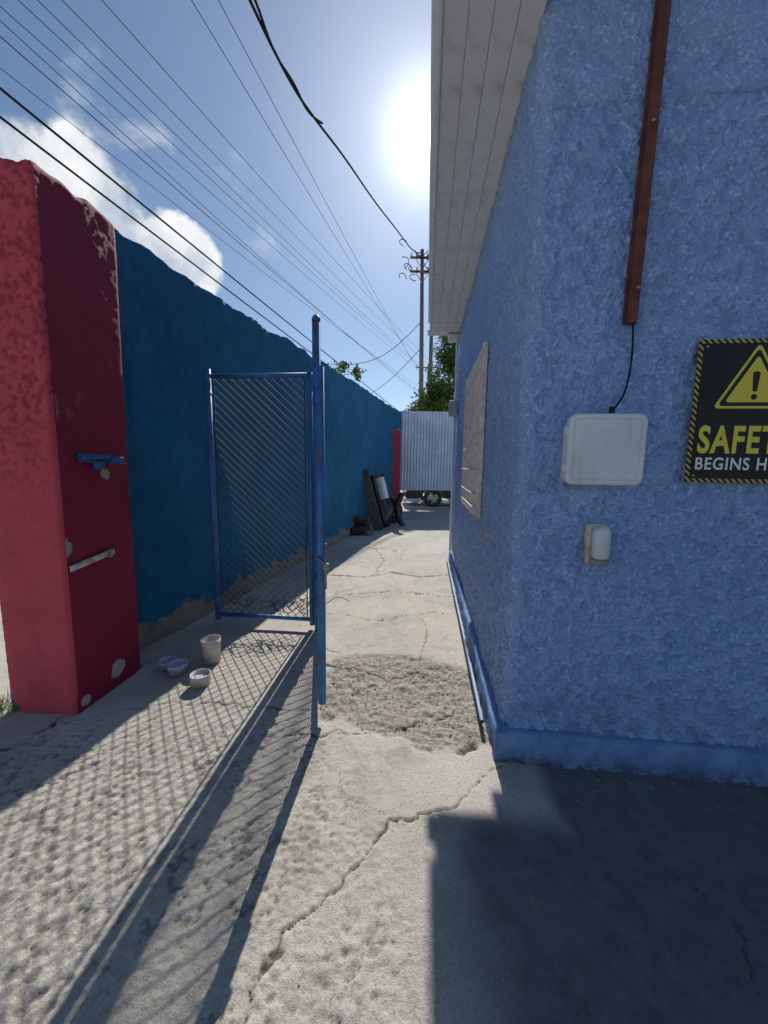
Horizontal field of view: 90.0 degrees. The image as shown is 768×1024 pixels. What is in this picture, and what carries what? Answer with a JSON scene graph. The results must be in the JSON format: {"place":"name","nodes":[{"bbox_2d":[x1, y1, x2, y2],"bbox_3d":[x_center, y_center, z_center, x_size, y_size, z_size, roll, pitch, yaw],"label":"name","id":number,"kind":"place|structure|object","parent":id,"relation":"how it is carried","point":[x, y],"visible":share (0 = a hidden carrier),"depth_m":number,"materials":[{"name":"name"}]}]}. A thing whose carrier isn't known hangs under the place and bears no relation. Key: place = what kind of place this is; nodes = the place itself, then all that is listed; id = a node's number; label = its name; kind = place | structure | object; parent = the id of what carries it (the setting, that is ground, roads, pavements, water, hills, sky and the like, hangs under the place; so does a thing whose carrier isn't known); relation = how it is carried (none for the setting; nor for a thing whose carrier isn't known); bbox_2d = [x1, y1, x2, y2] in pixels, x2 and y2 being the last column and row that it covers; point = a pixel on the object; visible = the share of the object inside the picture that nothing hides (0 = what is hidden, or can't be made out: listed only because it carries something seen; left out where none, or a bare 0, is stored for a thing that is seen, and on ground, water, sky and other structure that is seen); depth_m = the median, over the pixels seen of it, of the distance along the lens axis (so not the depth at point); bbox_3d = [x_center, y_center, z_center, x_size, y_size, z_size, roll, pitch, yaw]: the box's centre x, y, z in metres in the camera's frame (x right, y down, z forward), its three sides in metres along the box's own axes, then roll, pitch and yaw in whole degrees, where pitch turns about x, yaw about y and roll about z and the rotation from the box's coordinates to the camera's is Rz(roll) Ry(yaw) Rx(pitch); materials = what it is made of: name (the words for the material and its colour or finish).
{"place":"outdoors","nodes":[
{"label":"outdoors","id":0,"kind":"place"},
{"bbox_2d":[0,0,457,410],"label":"sky","id":1,"kind":"structure","parent":0,"point":[362,68],"materials":[{"name":"blue"}]},
{"bbox_2d":[0,490,767,1023],"bbox_3d":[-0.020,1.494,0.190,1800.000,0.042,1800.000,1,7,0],"label":"ground","id":2,"kind":"structure","parent":0,"point":[222,848],"depth_m":1.49,"materials":[{"name":"concrete"}]},
{"bbox_2d":[0,688,13,719],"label":"weed tuft","id":3,"kind":"object","parent":2,"relation":"on","point":[3,703],"visible":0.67,"depth_m":2.29,"materials":[{"name":"green plant"}]},
{"bbox_2d":[0,157,139,715],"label":"gate pillar","id":4,"kind":"structure","parent":2,"relation":"on","point":[71,639],"depth_m":2.18,"materials":[{"name":"red paint"}]},
{"bbox_2d":[69,548,114,571],"bbox_3d":[-1.744,0.284,2.316,0.022,0.071,0.322,1,7,5],"label":"hinge strap","id":5,"kind":"object","parent":4,"relation":"attached to","point":[93,559],"visible":1,"depth_m":2.30,"materials":[{"name":"metal"}]},
{"bbox_2d":[77,454,123,468],"bbox_3d":[-1.697,-0.304,2.324,0.091,0.090,0.270,1,7,5],"label":"gate latch","id":6,"kind":"object","parent":4,"relation":"attached to","point":[98,461],"visible":1,"depth_m":2.32,"materials":[{"name":"blue metal"}]},
{"bbox_2d":[158,656,176,671],"bbox_3d":[-1.575,1.105,2.795,0.125,0.060,0.125,1,7,0],"label":"plastic bowl","id":7,"kind":"object","parent":2,"relation":"on","point":[163,662],"visible":0.66,"depth_m":2.81,"materials":[{"name":"purple paint"}]},
{"bbox_2d":[166,658,187,677],"bbox_3d":[-1.465,1.107,2.724,0.137,0.075,0.137,1,7,0],"label":"plastic bowl","id":8,"kind":"object","parent":2,"relation":"on","point":[176,668],"visible":1,"depth_m":2.70,"materials":[{"name":"purple paint"}]},
{"bbox_2d":[189,668,210,689],"bbox_3d":[-1.235,1.126,2.585,0.133,0.080,0.133,1,7,0],"label":"plastic bowl","id":9,"kind":"object","parent":2,"relation":"on","point":[200,679],"visible":1,"depth_m":2.56,"materials":[{"name":"beige paint"}]},
{"bbox_2d":[200,634,220,665],"bbox_3d":[-1.294,1.035,2.876,0.141,0.185,0.141,1,7,0],"label":"paint can","id":10,"kind":"object","parent":2,"relation":"on","point":[211,649],"visible":1,"depth_m":2.83,"materials":[{"name":"white plastic"}]},
{"bbox_2d":[114,228,400,651],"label":"perimeter wall","id":11,"kind":"structure","parent":2,"relation":"on","point":[179,333],"depth_m":3.63,"materials":[{"name":"teal paint"}]},
{"bbox_2d":[225,594,347,613],"bbox_3d":[-0.846,0.823,3.416,1.080,0.174,0.139,1,7,0],"label":"ground crack","id":12,"kind":"object","parent":2,"relation":"on","point":[274,603],"visible":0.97,"depth_m":3.39,"materials":[{"name":"grey concrete"}]},
{"bbox_2d":[312,314,320,630],"bbox_3d":[-0.560,-0.258,3.271,0.072,2.710,0.125,-3,8,-26],"label":"gate post","id":13,"kind":"object","parent":2,"relation":"on","point":[316,358],"visible":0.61,"depth_m":3.20,"materials":[{"name":"blue metal"}]},
{"bbox_2d":[205,368,314,625],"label":"chain link gate","id":14,"kind":"structure","parent":13,"relation":"attached to","point":[209,376],"depth_m":3.37,"materials":[{"name":"metal"}]},
{"bbox_2d":[315,366,325,704],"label":"chain link gate","id":15,"kind":"structure","parent":13,"relation":"attached to","point":[320,478],"depth_m":2.12,"materials":[{"name":"blue metal"}]},
{"bbox_2d":[318,543,328,588],"bbox_3d":[-0.343,0.305,2.159,0.060,0.260,0.063,-1,8,-17],"label":"padlock chain","id":16,"kind":"object","parent":15,"relation":"attached to","point":[325,566],"visible":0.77,"depth_m":2.14,"materials":[{"name":"metal"}]},
{"bbox_2d":[327,359,366,381],"bbox_3d":[-1.417,-2.572,12.954,1.730,4.991,0.755,1,7,0],"label":"tree","id":17,"kind":"object","parent":2,"relation":"on","point":[356,371],"visible":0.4,"depth_m":12.67,"materials":[{"name":"green plant"}]},
{"bbox_2d":[350,515,373,534],"bbox_3d":[-0.480,0.279,8.116,0.491,0.408,0.465,-1,8,-17],"label":"scrap seat","id":18,"kind":"object","parent":2,"relation":"on","point":[361,526],"visible":0.8,"depth_m":8.04,"materials":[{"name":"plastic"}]},
{"bbox_2d":[363,468,382,530],"bbox_3d":[-0.296,-0.277,8.635,0.638,1.412,0.099,5,8,30],"label":"leaning plank","id":19,"kind":"object","parent":2,"relation":"on","point":[374,513],"visible":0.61,"depth_m":8.62,"materials":[{"name":"black wood"}]},
{"bbox_2d":[370,474,393,527],"bbox_3d":[-0.005,-0.273,8.947,0.548,1.250,0.288,-16,6,-17],"label":"car fender","id":20,"kind":"object","parent":2,"relation":"on","point":[383,497],"visible":0.86,"depth_m":8.91,"materials":[{"name":"black paint"}]},
{"bbox_2d":[2,567,764,1010],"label":"pebbles","id":21,"kind":"object","parent":2,"relation":"on","point":[364,711],"visible":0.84,"depth_m":2.41,"materials":[{"name":"stone"}]},
{"bbox_2d":[392,429,400,498],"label":"gate pillar","id":22,"kind":"structure","parent":2,"relation":"on","point":[396,442],"depth_m":11.55,"materials":[{"name":"red paint"}]},
{"bbox_2d":[391,498,402,522],"bbox_3d":[0.160,-0.030,9.673,0.630,0.630,0.200,-3,-2,-25],"label":"old tyre","id":23,"kind":"object","parent":2,"relation":"on","point":[394,519],"visible":0.18,"depth_m":9.65,"materials":[{"name":"rubber"}]},
{"bbox_2d":[394,492,405,525],"bbox_3d":[0.381,-0.067,9.116,0.300,0.800,0.096,1,7,0],"label":"car bumper","id":24,"kind":"object","parent":2,"relation":"on","point":[397,512],"visible":0.98,"depth_m":9.10,"materials":[{"name":"plastic"}]},
{"bbox_2d":[403,402,418,410],"bbox_3d":[2.276,-3.643,20.691,3.273,5.263,2.105,1,7,0],"label":"leafy tree","id":25,"kind":"object","parent":2,"relation":"on","point":[411,407],"visible":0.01,"depth_m":20.48,"materials":[{"name":"green plant"}]},
{"bbox_2d":[399,239,428,409],"bbox_3d":[2.623,-11.598,30.671,3.176,18.536,0.647,1,7,0],"label":"utility pole","id":26,"kind":"object","parent":2,"relation":"on","point":[422,264],"visible":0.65,"depth_m":30.01,"materials":[{"name":"brown wood"}]},
{"bbox_2d":[0,0,428,408],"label":"overhead wires","id":27,"kind":"object","parent":26,"relation":"attached to","point":[260,19],"visible":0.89,"depth_m":12.49,"materials":[{"name":"black rubber"}]},
{"bbox_2d":[416,364,439,385],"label":"utility pole","id":28,"kind":"object","parent":2,"relation":"on","point":[427,370],"visible":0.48,"depth_m":53.21,"materials":[{"name":"brown wood"}]},
{"bbox_2d":[403,490,453,506],"bbox_3d":[3.003,-0.968,14.186,4.520,1.425,1.760,1,7,0],"label":"chassis","id":29,"kind":"object","parent":2,"relation":"on","point":[410,494],"visible":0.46,"depth_m":13.38,"materials":[{"name":"black paint"}]},
{"bbox_2d":[428,335,432,382],"bbox_3d":[4.064,-12.007,33.746,0.437,18.600,0.437,1,7,0],"label":"utility pole","id":30,"kind":"object","parent":2,"relation":"on","point":[430,352],"visible":0.11,"depth_m":33.40,"materials":[{"name":"brown wood"}]},
{"bbox_2d":[407,336,455,411],"bbox_3d":[2.941,-4.762,18.714,3.924,7.998,2.716,1,7,0],"label":"leafy tree","id":31,"kind":"object","parent":2,"relation":"on","point":[439,395],"visible":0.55,"depth_m":18.16,"materials":[{"name":"green plant"}]},
{"bbox_2d":[448,549,506,759],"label":"side plinth","id":32,"kind":"structure","parent":2,"relation":"on","point":[489,706],"depth_m":2.59,"materials":[{"name":"paint"}]},
{"bbox_2d":[446,555,483,722],"bbox_3d":[0.767,0.936,4.090,0.031,0.031,3.900,2,7,6],"label":"base pipe","id":33,"kind":"object","parent":32,"relation":"attached to","point":[481,718],"visible":1,"depth_m":2.85,"materials":[{"name":"metal"}]},
{"bbox_2d":[451,1,558,724],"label":"alley wall","id":34,"kind":"structure","parent":2,"relation":"on","point":[498,314],"depth_m":2.17,"materials":[{"name":"paint"}]},
{"bbox_2d":[431,333,447,335],"bbox_3d":[0.900,-2.642,5.564,0.440,0.160,0.020,2,7,6],"label":"eave end board","id":35,"kind":"object","parent":34,"relation":"attached to","point":[439,334],"visible":0.24,"depth_m":5.58,"materials":[{"name":"white wood"}]},
{"bbox_2d":[432,0,468,334],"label":"soffit board","id":36,"kind":"object","parent":34,"relation":"on","point":[455,20],"visible":1,"depth_m":2.12,"materials":[{"name":"white wood"}]},
{"bbox_2d":[430,0,442,334],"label":"fascia","id":37,"kind":"structure","parent":36,"relation":"attached to","point":[438,57],"depth_m":2.11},
{"bbox_2d":[448,339,458,549],"bbox_3d":[0.994,-0.939,5.654,0.120,3.060,0.120,2,7,6],"label":"drainpipe","id":38,"kind":"object","parent":34,"relation":"attached to","point":[452,411],"visible":1,"depth_m":5.60,"materials":[{"name":"grey paint"}]},
{"bbox_2d":[448,333,459,342],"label":"corner trim","id":39,"kind":"structure","parent":34,"relation":"attached to","point":[452,338],"depth_m":5.49,"materials":[{"name":"white wood"}]},
{"bbox_2d":[461,379,466,495],"bbox_3d":[0.867,-0.752,4.100,0.036,1.280,0.050,2,7,6],"label":"window jamb","id":40,"kind":"object","parent":34,"relation":"attached to","point":[463,438],"depth_m":4.09,"materials":[{"name":"paint"}]},
{"bbox_2d":[439,0,494,333],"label":"soffit board","id":41,"kind":"object","parent":34,"relation":"on","point":[480,16],"visible":0.93,"depth_m":2.12,"materials":[{"name":"white wood"}]},
{"bbox_2d":[460,496,474,515],"bbox_3d":[0.787,-0.071,3.566,0.050,0.060,1.186,2,7,6],"label":"window sill","id":42,"kind":"structure","parent":34,"relation":"attached to","point":[468,505],"depth_m":3.36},
{"bbox_2d":[461,354,481,507],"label":"window bars","id":43,"kind":"object","parent":34,"relation":"attached to","point":[472,418],"depth_m":3.36,"materials":[{"name":"white metal"}]},
{"bbox_2d":[466,349,481,383],"bbox_3d":[0.809,-1.271,3.412,0.033,0.060,1.186,2,7,6],"label":"window head","id":44,"kind":"object","parent":34,"relation":"attached to","point":[476,362],"depth_m":3.26},
{"bbox_2d":[475,342,487,516],"bbox_3d":[0.731,-0.599,2.877,0.036,1.280,0.050,2,7,6],"label":"window jamb","id":45,"kind":"object","parent":34,"relation":"attached to","point":[481,427],"depth_m":2.85,"materials":[{"name":"paint"}]},
{"bbox_2d":[446,0,520,333],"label":"soffit board","id":46,"kind":"object","parent":34,"relation":"on","point":[505,18],"visible":0.93,"depth_m":2.11,"materials":[{"name":"white wood"}]},
{"bbox_2d":[453,0,546,333],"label":"soffit board","id":47,"kind":"object","parent":34,"relation":"on","point":[531,14],"visible":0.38,"depth_m":2.10,"materials":[{"name":"white wood"}]},
{"bbox_2d":[494,724,767,786],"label":"front plinth","id":48,"kind":"structure","parent":2,"relation":"on","point":[730,764],"depth_m":1.88,"materials":[{"name":"paint"}]},
{"bbox_2d":[504,0,767,748],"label":"front wall","id":49,"kind":"structure","parent":2,"relation":"on","point":[656,628],"depth_m":1.71,"materials":[{"name":"paint"}]},
{"bbox_2d":[428,0,551,323],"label":"roof","id":50,"kind":"structure","parent":49,"relation":"attached to","point":[433,43],"depth_m":2.27,"materials":[{"name":"grey metal"}]},
{"bbox_2d":[583,523,611,565],"bbox_3d":[0.981,0.153,1.756,0.088,0.190,0.103,2,7,6],"label":"wall sensor light","id":51,"kind":"object","parent":49,"relation":"attached to","point":[597,543],"visible":1,"depth_m":1.73,"materials":[{"name":"beige plastic"}]},
{"bbox_2d":[560,406,647,485],"bbox_3d":[0.956,-0.291,1.703,0.329,0.338,0.121,2,7,6],"label":"junction box","id":52,"kind":"object","parent":49,"relation":"attached to","point":[604,448],"visible":1,"depth_m":1.65,"materials":[{"name":"white plastic"}]},
{"bbox_2d":[615,0,671,408],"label":"wall conduit","id":53,"kind":"object","parent":49,"relation":"attached to","point":[658,49],"depth_m":1.57,"materials":[{"name":"metal"}]},
{"bbox_2d":[684,338,767,482],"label":"safety sign","id":54,"kind":"object","parent":49,"relation":"attached to","point":[728,437],"visible":1,"depth_m":1.64,"materials":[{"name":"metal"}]},
{"bbox_2d":[400,411,455,490],"bbox_3d":[2.023,-1.680,12.687,3.200,3.180,0.137,1,7,0],"label":"corrugated fence","id":55,"kind":"object","parent":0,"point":[426,448],"visible":0.39,"depth_m":12.60,"materials":[{"name":"metal"}]}
]}

